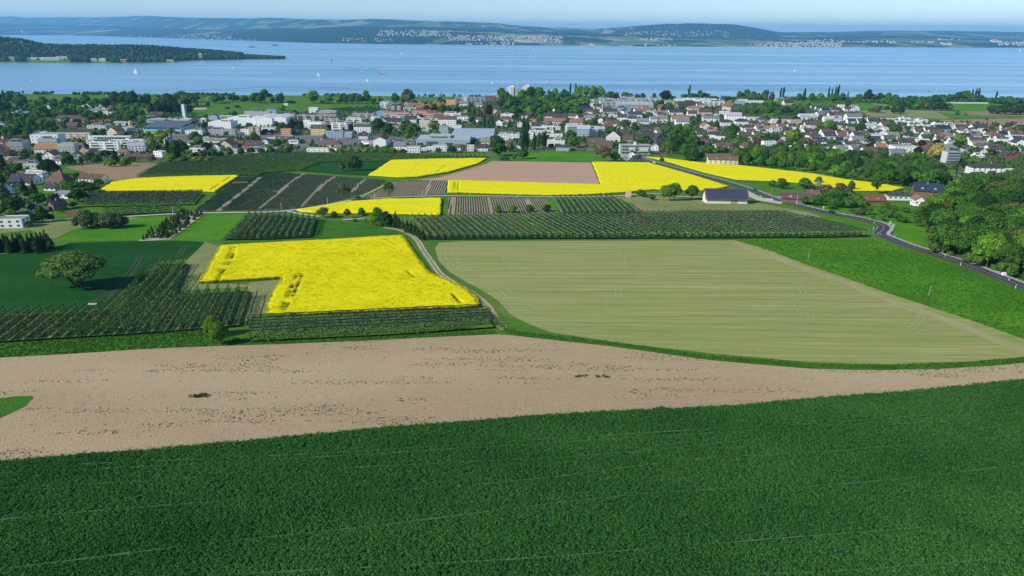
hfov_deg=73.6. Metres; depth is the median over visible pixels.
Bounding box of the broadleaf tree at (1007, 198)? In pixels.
[997,193,1023,205]
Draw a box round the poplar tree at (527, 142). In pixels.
[525,117,529,149]
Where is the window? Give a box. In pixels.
[623,146,648,147]
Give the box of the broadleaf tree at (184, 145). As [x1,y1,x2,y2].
[176,140,188,151]
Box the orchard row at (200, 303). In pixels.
[185,284,211,329]
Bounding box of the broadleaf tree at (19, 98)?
[13,93,27,102]
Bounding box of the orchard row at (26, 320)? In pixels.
[5,304,42,341]
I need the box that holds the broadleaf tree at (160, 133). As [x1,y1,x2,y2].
[153,129,168,138]
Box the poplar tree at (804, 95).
[802,88,806,101]
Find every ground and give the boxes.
[0,41,285,62]
[0,93,1023,369]
[0,101,1023,216]
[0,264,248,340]
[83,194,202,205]
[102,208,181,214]
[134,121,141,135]
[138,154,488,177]
[207,128,345,147]
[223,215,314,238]
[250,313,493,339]
[339,137,416,145]
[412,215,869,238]
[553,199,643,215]
[748,191,782,203]
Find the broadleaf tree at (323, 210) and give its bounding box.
[316,207,327,217]
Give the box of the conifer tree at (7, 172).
[2,164,13,179]
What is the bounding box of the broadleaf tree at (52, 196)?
[46,193,59,201]
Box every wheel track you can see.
[91,256,139,302]
[96,256,143,302]
[104,263,143,301]
[216,177,258,210]
[383,227,443,277]
[388,227,456,282]
[481,298,496,316]
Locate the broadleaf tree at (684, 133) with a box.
[679,129,689,137]
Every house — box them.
[0,147,9,155]
[0,215,29,227]
[4,184,14,193]
[5,138,31,151]
[6,156,32,161]
[7,160,26,165]
[7,173,42,184]
[23,160,38,168]
[25,171,47,178]
[26,168,47,171]
[26,202,46,211]
[29,133,65,143]
[33,144,57,152]
[37,136,60,143]
[41,149,60,158]
[42,182,60,190]
[44,170,75,184]
[46,198,66,210]
[52,156,68,163]
[54,190,69,198]
[56,115,82,120]
[56,129,91,138]
[57,142,78,152]
[65,210,78,215]
[66,122,80,127]
[71,150,82,158]
[73,117,88,122]
[77,173,108,182]
[78,143,84,150]
[84,147,98,154]
[86,123,110,130]
[88,135,131,138]
[106,104,115,108]
[106,126,125,135]
[117,149,128,156]
[125,153,154,160]
[127,141,146,152]
[149,112,165,116]
[153,150,166,156]
[163,137,174,143]
[172,134,187,140]
[185,128,205,134]
[189,145,205,151]
[208,114,219,120]
[208,119,237,128]
[208,127,236,135]
[211,142,222,150]
[219,138,238,149]
[221,140,244,147]
[227,115,259,125]
[240,127,248,134]
[244,110,271,115]
[244,140,263,146]
[248,127,261,134]
[252,146,263,152]
[261,127,276,130]
[262,138,271,143]
[267,108,277,113]
[281,128,291,135]
[283,135,298,140]
[290,110,298,116]
[291,129,299,134]
[303,118,311,127]
[306,147,337,151]
[308,121,324,128]
[309,107,318,112]
[310,124,327,134]
[323,139,342,146]
[324,129,343,137]
[325,113,336,116]
[343,132,353,137]
[353,124,371,132]
[358,132,368,138]
[370,115,379,120]
[373,134,389,146]
[387,118,401,124]
[393,141,406,149]
[404,116,416,122]
[406,146,420,152]
[407,102,416,106]
[416,134,471,145]
[417,101,424,107]
[419,118,434,128]
[421,147,426,151]
[426,141,437,149]
[432,145,446,150]
[433,100,441,106]
[434,114,443,120]
[438,116,456,125]
[439,126,448,133]
[446,98,455,105]
[446,125,461,127]
[452,128,494,140]
[454,144,462,149]
[459,101,467,105]
[461,145,466,150]
[467,144,473,150]
[474,102,482,106]
[478,144,488,150]
[479,138,489,143]
[485,95,495,100]
[495,118,502,126]
[498,134,510,140]
[499,131,518,138]
[501,112,512,115]
[501,116,508,121]
[514,143,520,150]
[528,128,553,132]
[531,122,544,128]
[535,133,561,136]
[543,113,555,117]
[544,118,554,123]
[547,137,564,145]
[548,124,559,129]
[552,115,567,118]
[554,118,565,123]
[556,144,569,150]
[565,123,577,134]
[569,113,576,118]
[569,119,582,124]
[576,114,583,118]
[577,125,589,137]
[584,108,592,113]
[586,115,595,119]
[587,138,605,145]
[589,126,597,136]
[593,104,601,108]
[598,126,604,135]
[598,140,614,148]
[602,108,617,113]
[605,120,619,126]
[606,129,622,141]
[614,106,630,111]
[617,114,626,120]
[619,130,630,134]
[619,154,628,160]
[621,108,629,113]
[622,135,633,141]
[627,111,641,117]
[627,115,636,122]
[627,150,635,158]
[629,156,640,160]
[633,108,645,113]
[635,118,649,123]
[635,133,651,138]
[639,127,653,135]
[641,106,650,111]
[642,124,674,126]
[649,116,657,122]
[651,142,658,150]
[653,110,667,114]
[653,131,667,143]
[654,127,660,132]
[655,112,664,115]
[657,104,665,110]
[658,115,667,122]
[664,99,674,103]
[668,109,682,114]
[670,116,678,121]
[671,115,689,117]
[673,98,684,100]
[674,118,689,125]
[677,100,695,105]
[686,110,697,115]
[687,106,699,109]
[695,130,706,137]
[697,109,712,115]
[697,139,709,144]
[700,122,709,128]
[701,115,719,121]
[706,155,738,164]
[707,126,716,130]
[708,131,717,137]
[712,110,718,115]
[714,142,731,147]
[715,133,725,139]
[719,119,732,126]
[722,102,738,110]
[724,112,741,120]
[727,147,737,152]
[733,118,748,124]
[735,100,744,104]
[737,132,751,137]
[739,124,753,130]
[739,142,748,147]
[742,100,762,102]
[744,116,758,119]
[744,128,755,131]
[753,125,767,130]
[755,117,767,120]
[761,141,775,145]
[766,125,773,132]
[770,119,776,124]
[770,124,779,132]
[776,123,785,127]
[780,192,811,203]
[781,127,791,131]
[782,100,793,104]
[786,123,796,128]
[788,119,801,125]
[797,113,809,119]
[801,128,812,132]
[803,122,818,128]
[804,189,820,196]
[805,132,821,137]
[808,113,817,119]
[811,137,827,143]
[815,111,825,116]
[819,108,829,110]
[819,129,832,133]
[820,131,836,138]
[822,116,832,121]
[827,112,840,115]
[830,107,839,111]
[832,115,841,121]
[832,145,846,150]
[833,137,843,142]
[836,134,847,139]
[841,127,854,131]
[842,106,850,110]
[843,113,861,119]
[843,141,851,145]
[845,118,855,122]
[847,144,859,150]
[848,136,865,141]
[849,104,859,111]
[849,131,864,136]
[851,140,860,145]
[859,147,878,152]
[862,195,885,204]
[865,123,876,128]
[866,118,880,122]
[866,133,884,136]
[866,136,880,141]
[873,125,885,131]
[873,143,887,148]
[875,129,885,133]
[877,122,891,126]
[881,135,895,140]
[883,190,912,200]
[885,132,899,137]
[888,145,916,151]
[888,148,904,156]
[895,119,921,122]
[896,138,915,143]
[898,116,910,119]
[901,132,913,136]
[905,137,929,141]
[910,194,925,205]
[912,128,923,132]
[915,118,927,121]
[916,123,930,126]
[918,134,928,138]
[920,146,930,152]
[923,127,937,130]
[926,129,941,134]
[931,121,944,124]
[933,125,950,131]
[933,136,944,140]
[940,131,954,136]
[944,140,952,144]
[944,143,957,149]
[952,124,967,130]
[956,127,969,132]
[960,145,969,151]
[965,130,981,136]
[965,162,1004,173]
[966,137,983,142]
[967,141,984,145]
[968,124,988,129]
[971,152,984,157]
[972,146,987,153]
[973,142,986,146]
[983,132,1001,135]
[983,144,1004,151]
[993,135,1005,138]
[993,139,1011,143]
[996,130,1008,136]
[999,151,1013,158]
[1007,130,1023,136]
[1008,150,1019,157]
[1009,136,1022,138]
[1010,138,1023,145]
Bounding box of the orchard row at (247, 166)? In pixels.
[224,151,298,174]
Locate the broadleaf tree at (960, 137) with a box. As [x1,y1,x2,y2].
[953,133,967,143]
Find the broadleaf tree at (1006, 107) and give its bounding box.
[1002,102,1011,113]
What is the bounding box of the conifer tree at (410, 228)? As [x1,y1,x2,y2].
[406,221,412,233]
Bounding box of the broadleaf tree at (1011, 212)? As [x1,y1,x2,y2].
[1005,210,1020,216]
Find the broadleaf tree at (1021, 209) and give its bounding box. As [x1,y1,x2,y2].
[1017,207,1023,215]
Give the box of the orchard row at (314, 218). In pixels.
[307,215,316,236]
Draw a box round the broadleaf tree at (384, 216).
[377,211,391,226]
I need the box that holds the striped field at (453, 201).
[448,197,554,214]
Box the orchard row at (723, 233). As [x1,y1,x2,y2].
[663,210,727,237]
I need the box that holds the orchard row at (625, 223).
[599,211,650,235]
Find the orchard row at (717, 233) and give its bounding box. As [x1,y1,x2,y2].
[657,210,720,237]
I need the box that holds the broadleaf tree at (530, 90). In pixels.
[526,86,534,95]
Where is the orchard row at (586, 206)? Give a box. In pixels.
[579,195,593,214]
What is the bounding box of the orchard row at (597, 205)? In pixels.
[589,195,604,213]
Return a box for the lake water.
[0,35,1023,99]
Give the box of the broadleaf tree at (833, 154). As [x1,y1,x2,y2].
[825,151,836,157]
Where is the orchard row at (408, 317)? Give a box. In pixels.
[251,309,491,329]
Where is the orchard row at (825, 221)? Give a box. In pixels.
[782,210,860,236]
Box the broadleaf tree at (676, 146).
[671,143,680,151]
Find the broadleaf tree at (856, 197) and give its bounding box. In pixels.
[850,193,865,205]
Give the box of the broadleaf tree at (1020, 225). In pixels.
[1014,220,1023,228]
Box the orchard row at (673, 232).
[623,211,678,235]
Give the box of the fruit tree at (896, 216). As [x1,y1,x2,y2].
[892,213,902,221]
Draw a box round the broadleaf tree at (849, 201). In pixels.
[842,195,856,206]
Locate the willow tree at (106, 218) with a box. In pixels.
[97,211,115,227]
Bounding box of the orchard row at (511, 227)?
[491,212,523,236]
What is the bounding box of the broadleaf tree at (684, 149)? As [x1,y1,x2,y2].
[679,144,690,159]
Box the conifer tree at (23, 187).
[17,176,28,193]
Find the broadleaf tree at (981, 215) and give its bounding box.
[972,213,990,216]
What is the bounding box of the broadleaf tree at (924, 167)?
[917,163,931,172]
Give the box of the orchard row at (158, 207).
[106,205,180,212]
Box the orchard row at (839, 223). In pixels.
[806,215,866,234]
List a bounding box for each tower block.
[507,85,517,96]
[522,85,533,90]
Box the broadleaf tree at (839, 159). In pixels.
[833,154,846,164]
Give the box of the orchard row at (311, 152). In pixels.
[243,151,312,175]
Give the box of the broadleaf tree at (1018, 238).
[1013,233,1023,266]
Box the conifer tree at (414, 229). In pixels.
[412,223,416,234]
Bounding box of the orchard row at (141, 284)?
[97,257,166,335]
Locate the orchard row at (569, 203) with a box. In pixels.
[563,195,576,214]
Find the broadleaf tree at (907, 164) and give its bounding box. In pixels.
[898,162,913,166]
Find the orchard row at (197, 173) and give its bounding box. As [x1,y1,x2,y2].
[192,152,273,174]
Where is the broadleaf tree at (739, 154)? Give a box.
[734,151,742,163]
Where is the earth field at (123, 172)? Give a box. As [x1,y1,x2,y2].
[67,163,157,180]
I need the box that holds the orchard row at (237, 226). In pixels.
[228,211,250,237]
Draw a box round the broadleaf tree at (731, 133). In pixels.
[727,129,736,140]
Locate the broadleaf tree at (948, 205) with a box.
[939,201,955,211]
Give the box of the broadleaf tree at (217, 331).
[208,320,229,344]
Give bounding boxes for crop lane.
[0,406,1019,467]
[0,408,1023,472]
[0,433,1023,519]
[1,464,1023,569]
[2,413,1023,487]
[233,513,1023,574]
[743,556,1023,574]
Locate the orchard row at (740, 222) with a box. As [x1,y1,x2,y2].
[703,209,774,235]
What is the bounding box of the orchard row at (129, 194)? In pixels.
[88,192,198,197]
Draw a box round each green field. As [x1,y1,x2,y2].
[853,102,888,108]
[951,104,991,110]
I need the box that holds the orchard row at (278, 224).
[270,211,286,236]
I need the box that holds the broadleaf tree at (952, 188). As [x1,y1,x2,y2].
[944,186,965,195]
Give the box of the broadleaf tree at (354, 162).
[346,155,362,170]
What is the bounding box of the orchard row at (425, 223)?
[417,213,437,236]
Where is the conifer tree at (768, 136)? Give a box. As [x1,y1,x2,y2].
[764,132,770,140]
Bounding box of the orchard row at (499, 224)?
[485,212,515,238]
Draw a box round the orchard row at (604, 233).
[564,211,607,236]
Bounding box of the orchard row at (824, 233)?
[750,210,829,237]
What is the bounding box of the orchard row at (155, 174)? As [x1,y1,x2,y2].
[149,154,237,176]
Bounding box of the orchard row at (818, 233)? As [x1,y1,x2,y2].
[744,210,822,236]
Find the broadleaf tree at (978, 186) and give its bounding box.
[965,181,981,190]
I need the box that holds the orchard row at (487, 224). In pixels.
[474,213,501,236]
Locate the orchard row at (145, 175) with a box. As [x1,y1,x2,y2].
[142,155,230,176]
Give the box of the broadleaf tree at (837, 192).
[831,187,844,197]
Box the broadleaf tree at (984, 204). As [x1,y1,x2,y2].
[979,201,993,208]
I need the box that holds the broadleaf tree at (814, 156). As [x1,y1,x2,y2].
[806,152,821,164]
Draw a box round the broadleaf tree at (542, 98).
[537,95,547,101]
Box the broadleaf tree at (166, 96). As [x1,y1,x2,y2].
[162,93,175,101]
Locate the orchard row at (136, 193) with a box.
[88,191,200,196]
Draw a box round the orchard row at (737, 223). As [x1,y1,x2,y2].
[697,210,768,237]
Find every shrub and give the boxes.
[25,221,32,225]
[47,214,54,219]
[56,207,67,211]
[69,201,76,206]
[921,155,931,159]
[960,161,967,166]
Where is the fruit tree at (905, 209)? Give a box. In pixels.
[900,207,910,211]
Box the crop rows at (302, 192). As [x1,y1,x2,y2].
[195,172,383,210]
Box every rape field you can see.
[98,175,239,192]
[199,235,479,315]
[295,197,442,215]
[368,158,486,177]
[446,162,727,195]
[645,157,903,191]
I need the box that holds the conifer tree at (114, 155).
[111,148,119,161]
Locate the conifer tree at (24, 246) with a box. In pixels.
[19,233,29,253]
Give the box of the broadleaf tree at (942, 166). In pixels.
[934,163,947,170]
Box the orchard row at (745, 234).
[680,210,747,235]
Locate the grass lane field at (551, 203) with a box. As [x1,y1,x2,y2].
[546,197,558,212]
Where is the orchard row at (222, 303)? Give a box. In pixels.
[213,283,232,319]
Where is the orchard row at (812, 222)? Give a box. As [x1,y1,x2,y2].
[769,210,848,236]
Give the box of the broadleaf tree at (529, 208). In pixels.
[525,204,534,211]
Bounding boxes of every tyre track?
[439,245,612,339]
[444,245,639,341]
[451,246,539,311]
[776,277,809,329]
[783,276,814,329]
[906,314,919,328]
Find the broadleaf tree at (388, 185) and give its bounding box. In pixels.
[382,181,394,197]
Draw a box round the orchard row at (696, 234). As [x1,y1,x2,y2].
[640,210,699,236]
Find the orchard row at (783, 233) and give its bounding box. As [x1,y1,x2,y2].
[714,209,788,234]
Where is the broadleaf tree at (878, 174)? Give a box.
[872,170,885,179]
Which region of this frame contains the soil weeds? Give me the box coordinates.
[0,340,1023,457]
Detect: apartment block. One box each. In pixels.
[86,137,144,147]
[89,139,120,151]
[297,113,323,121]
[324,116,340,124]
[332,120,348,130]
[346,116,362,123]
[352,111,374,118]
[380,100,389,108]
[383,110,409,117]
[385,102,393,109]
[390,123,400,130]
[391,103,403,109]
[391,114,415,120]
[403,105,417,111]
[412,109,435,114]
[420,111,443,118]
[444,111,461,115]
[455,96,462,103]
[457,115,468,121]
[467,96,474,102]
[475,96,485,102]
[592,99,600,103]
[598,97,612,100]
[599,100,615,106]
[613,98,628,100]
[620,96,634,100]
[636,97,645,100]
[646,97,660,101]
[702,100,724,106]
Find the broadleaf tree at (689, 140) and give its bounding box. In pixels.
[685,136,694,143]
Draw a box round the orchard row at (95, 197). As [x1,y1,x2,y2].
[85,193,199,199]
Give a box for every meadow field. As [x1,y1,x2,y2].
[224,217,400,244]
[516,151,596,161]
[739,239,1023,337]
[804,205,925,246]
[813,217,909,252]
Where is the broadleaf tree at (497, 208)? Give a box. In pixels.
[493,204,501,212]
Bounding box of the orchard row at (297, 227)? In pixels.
[293,213,303,235]
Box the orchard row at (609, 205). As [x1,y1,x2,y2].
[599,194,616,213]
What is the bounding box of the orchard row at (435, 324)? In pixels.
[248,314,495,337]
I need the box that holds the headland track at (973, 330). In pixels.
[728,243,1023,352]
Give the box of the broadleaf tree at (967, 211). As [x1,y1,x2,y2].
[962,208,983,215]
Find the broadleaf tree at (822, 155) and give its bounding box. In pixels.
[818,153,825,160]
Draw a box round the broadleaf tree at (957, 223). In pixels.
[939,220,964,227]
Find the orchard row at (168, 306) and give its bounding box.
[149,286,180,333]
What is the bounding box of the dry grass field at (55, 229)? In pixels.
[0,217,135,238]
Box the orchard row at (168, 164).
[152,160,182,167]
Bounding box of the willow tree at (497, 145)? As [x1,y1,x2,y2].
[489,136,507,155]
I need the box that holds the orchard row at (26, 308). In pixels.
[0,305,31,337]
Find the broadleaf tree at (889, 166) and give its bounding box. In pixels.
[880,163,895,170]
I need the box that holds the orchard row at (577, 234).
[540,212,579,236]
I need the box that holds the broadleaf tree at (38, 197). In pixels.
[24,192,46,202]
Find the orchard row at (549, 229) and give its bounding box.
[522,212,559,236]
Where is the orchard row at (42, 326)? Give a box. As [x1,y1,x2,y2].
[32,303,67,339]
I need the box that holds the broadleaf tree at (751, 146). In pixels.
[747,143,755,149]
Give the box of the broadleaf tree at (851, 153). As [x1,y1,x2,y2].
[847,150,855,157]
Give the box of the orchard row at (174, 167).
[137,155,223,177]
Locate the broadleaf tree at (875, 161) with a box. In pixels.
[871,160,883,166]
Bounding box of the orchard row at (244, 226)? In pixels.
[234,211,257,237]
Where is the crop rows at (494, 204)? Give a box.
[448,197,551,213]
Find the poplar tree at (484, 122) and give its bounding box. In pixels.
[482,113,485,127]
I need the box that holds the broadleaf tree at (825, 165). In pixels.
[817,160,831,173]
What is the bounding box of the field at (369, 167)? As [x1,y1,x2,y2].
[302,161,387,175]
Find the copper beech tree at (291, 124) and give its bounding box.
[286,121,295,127]
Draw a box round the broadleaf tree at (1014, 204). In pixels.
[1001,201,1023,207]
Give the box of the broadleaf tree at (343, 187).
[336,183,350,199]
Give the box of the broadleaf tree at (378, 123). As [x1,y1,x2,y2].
[371,117,384,130]
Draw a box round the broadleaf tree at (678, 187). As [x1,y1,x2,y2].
[671,183,682,200]
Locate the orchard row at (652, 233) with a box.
[605,211,657,236]
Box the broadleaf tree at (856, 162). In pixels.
[847,155,862,170]
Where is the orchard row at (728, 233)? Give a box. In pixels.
[668,210,734,237]
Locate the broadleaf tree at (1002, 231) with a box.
[995,228,1011,235]
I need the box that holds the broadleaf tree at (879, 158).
[875,156,884,161]
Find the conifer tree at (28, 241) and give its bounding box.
[26,233,32,251]
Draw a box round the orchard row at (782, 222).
[738,210,815,235]
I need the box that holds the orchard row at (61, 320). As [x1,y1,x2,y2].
[45,302,78,338]
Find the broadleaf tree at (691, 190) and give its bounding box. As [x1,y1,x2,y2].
[685,185,698,199]
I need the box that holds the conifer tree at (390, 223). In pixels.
[386,213,392,226]
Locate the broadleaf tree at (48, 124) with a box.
[43,121,56,128]
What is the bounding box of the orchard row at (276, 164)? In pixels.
[249,151,316,175]
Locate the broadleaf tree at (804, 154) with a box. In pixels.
[800,151,809,160]
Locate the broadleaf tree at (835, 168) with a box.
[829,164,839,175]
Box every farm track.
[34,193,701,222]
[287,211,319,216]
[354,163,484,198]
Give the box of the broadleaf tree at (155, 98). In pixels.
[151,94,159,102]
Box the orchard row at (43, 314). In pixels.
[18,304,54,340]
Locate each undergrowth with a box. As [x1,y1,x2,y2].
[498,95,584,116]
[745,155,914,185]
[923,169,1023,278]
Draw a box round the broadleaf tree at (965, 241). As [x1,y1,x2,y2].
[952,226,982,257]
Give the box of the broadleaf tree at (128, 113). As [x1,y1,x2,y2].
[122,109,137,120]
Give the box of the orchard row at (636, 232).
[594,211,643,236]
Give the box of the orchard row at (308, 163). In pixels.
[291,152,336,170]
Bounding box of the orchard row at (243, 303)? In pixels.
[233,286,251,324]
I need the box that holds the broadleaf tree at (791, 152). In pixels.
[786,150,796,157]
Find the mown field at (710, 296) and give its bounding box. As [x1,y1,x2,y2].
[435,240,1023,363]
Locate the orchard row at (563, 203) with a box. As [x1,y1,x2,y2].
[558,195,570,214]
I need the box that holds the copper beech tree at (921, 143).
[917,139,925,145]
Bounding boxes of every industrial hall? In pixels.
[90,108,111,111]
[113,121,127,125]
[122,126,135,132]
[142,120,193,132]
[146,118,167,122]
[177,118,192,123]
[203,137,227,142]
[219,115,232,118]
[256,113,280,126]
[272,113,294,126]
[289,140,298,143]
[318,110,337,116]
[362,139,372,144]
[376,110,383,116]
[616,101,653,107]
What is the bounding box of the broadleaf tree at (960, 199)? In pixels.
[953,194,969,208]
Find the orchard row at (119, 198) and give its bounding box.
[83,196,198,201]
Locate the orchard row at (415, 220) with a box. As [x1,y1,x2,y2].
[410,213,430,238]
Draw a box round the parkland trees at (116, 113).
[0,97,1015,139]
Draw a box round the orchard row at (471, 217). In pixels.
[467,213,494,236]
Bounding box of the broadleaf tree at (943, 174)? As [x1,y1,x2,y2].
[936,168,947,182]
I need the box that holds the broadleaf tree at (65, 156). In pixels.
[59,151,73,163]
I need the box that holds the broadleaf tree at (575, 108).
[569,104,583,113]
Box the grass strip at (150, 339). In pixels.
[0,329,496,356]
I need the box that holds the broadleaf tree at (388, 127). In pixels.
[382,122,394,132]
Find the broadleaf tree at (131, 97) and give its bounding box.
[124,90,137,105]
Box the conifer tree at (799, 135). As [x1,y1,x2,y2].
[795,131,801,140]
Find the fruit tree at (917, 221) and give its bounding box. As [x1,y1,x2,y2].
[912,218,921,225]
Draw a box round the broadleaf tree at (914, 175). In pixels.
[909,171,920,181]
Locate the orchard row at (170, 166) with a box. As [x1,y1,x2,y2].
[141,156,216,173]
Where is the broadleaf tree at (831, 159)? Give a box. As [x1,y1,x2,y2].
[824,156,834,164]
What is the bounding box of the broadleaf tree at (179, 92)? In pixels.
[176,90,189,98]
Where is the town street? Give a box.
[513,128,593,150]
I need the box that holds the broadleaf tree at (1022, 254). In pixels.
[1017,245,1023,267]
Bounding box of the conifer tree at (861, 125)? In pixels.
[855,118,867,130]
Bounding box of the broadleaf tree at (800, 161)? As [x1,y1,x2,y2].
[795,157,806,170]
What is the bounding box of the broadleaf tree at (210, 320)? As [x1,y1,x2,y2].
[202,315,217,332]
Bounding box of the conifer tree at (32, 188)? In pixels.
[28,178,38,195]
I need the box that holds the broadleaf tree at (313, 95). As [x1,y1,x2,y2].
[304,90,319,102]
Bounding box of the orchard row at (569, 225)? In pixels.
[546,211,587,237]
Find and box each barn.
[701,188,748,203]
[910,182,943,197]
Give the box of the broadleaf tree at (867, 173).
[862,168,873,180]
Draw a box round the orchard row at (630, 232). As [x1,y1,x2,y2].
[587,211,636,236]
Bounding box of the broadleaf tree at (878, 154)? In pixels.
[871,152,884,159]
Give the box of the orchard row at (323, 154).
[279,151,329,170]
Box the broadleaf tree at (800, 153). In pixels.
[796,150,804,157]
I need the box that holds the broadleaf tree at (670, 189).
[663,184,676,200]
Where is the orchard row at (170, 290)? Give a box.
[136,266,185,333]
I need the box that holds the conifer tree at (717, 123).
[713,119,720,127]
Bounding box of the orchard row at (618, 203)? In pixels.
[609,194,627,212]
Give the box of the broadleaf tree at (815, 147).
[812,145,820,151]
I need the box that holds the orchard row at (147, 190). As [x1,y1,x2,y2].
[94,189,202,194]
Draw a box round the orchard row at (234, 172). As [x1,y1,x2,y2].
[231,151,303,174]
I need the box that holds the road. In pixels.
[618,144,1023,289]
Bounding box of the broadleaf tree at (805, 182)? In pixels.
[798,177,814,188]
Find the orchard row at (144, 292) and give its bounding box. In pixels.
[110,256,174,334]
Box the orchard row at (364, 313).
[252,304,481,321]
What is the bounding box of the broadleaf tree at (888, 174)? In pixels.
[882,169,895,183]
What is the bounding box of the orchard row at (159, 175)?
[156,154,244,176]
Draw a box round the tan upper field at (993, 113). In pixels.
[964,111,1023,115]
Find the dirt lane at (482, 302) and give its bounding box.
[384,227,508,329]
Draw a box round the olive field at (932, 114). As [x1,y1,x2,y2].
[859,110,980,118]
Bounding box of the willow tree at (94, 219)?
[89,212,99,227]
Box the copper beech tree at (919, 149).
[913,147,923,152]
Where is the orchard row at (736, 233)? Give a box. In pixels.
[675,210,740,235]
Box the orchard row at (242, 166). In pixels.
[218,151,294,174]
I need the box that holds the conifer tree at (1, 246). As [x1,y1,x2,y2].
[0,239,4,251]
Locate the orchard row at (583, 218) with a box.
[570,211,615,238]
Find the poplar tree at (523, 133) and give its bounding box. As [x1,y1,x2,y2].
[521,115,525,147]
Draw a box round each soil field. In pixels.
[0,334,1023,460]
[139,214,204,240]
[418,161,598,183]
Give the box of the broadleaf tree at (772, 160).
[765,155,777,167]
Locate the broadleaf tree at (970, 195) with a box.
[965,191,980,200]
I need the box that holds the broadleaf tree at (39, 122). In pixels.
[34,119,46,128]
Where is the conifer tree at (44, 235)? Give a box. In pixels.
[42,229,47,241]
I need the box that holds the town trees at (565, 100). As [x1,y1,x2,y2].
[0,85,1023,225]
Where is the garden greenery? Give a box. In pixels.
[0,99,1023,201]
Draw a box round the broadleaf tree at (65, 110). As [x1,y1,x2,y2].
[58,106,73,114]
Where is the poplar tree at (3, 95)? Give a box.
[1,90,5,99]
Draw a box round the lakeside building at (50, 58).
[41,57,59,59]
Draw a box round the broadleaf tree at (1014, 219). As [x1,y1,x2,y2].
[1005,216,1023,224]
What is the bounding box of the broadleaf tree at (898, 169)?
[894,164,907,174]
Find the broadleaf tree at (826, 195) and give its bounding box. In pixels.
[818,191,835,203]
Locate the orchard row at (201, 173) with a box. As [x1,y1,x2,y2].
[199,152,279,175]
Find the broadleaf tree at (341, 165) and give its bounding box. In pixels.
[338,162,344,169]
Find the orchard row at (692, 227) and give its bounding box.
[646,210,706,237]
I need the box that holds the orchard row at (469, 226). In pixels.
[455,212,480,237]
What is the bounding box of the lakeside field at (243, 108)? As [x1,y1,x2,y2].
[175,104,345,117]
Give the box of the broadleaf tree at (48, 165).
[36,159,57,175]
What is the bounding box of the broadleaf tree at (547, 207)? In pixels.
[542,204,551,211]
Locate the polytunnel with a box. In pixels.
[946,102,987,103]
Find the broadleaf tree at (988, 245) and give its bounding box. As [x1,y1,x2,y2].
[971,232,1007,266]
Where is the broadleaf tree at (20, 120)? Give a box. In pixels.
[12,116,25,128]
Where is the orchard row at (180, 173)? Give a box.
[177,153,262,175]
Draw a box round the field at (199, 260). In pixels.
[178,242,247,290]
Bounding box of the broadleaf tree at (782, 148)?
[777,146,785,151]
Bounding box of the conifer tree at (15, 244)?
[10,234,18,251]
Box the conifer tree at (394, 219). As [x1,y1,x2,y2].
[391,211,397,227]
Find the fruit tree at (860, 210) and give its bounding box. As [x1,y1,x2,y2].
[853,207,865,214]
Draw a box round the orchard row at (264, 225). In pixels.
[256,211,275,237]
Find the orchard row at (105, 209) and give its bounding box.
[101,203,181,211]
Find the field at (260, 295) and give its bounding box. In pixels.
[239,279,279,325]
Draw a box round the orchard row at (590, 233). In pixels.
[552,211,593,238]
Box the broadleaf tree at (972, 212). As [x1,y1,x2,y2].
[965,210,983,216]
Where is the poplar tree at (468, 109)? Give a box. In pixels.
[466,103,471,115]
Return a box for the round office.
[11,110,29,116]
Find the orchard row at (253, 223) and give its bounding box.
[242,211,262,236]
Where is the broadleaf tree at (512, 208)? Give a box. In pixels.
[508,204,516,212]
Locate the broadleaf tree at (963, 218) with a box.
[958,215,978,222]
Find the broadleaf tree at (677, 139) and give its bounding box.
[674,136,684,143]
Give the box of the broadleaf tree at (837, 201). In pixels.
[826,197,845,205]
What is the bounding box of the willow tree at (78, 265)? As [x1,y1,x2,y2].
[35,250,106,286]
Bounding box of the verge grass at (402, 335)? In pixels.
[0,240,1023,369]
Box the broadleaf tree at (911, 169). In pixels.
[906,165,919,174]
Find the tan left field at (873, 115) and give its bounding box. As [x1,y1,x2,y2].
[857,112,891,116]
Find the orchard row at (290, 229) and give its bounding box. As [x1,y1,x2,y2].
[286,213,298,236]
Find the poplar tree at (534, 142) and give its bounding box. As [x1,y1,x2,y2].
[532,133,536,149]
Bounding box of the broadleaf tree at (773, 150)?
[769,148,777,154]
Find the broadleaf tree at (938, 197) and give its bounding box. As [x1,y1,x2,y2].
[924,192,956,207]
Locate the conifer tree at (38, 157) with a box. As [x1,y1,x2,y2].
[35,153,42,160]
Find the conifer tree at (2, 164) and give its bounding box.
[0,159,5,174]
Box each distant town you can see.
[7,32,247,39]
[343,29,449,41]
[449,34,562,44]
[581,30,728,45]
[751,39,896,46]
[911,38,1023,45]
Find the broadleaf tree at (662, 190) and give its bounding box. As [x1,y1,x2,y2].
[659,185,667,200]
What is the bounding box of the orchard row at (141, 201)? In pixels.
[81,198,194,204]
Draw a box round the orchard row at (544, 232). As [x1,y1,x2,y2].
[516,212,551,236]
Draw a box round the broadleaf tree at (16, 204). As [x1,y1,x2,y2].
[0,197,25,211]
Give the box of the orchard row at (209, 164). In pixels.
[170,153,256,176]
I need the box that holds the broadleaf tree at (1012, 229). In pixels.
[1006,226,1021,233]
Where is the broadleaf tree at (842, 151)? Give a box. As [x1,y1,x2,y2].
[836,149,846,153]
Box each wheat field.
[0,241,204,314]
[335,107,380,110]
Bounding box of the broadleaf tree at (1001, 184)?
[983,181,1004,192]

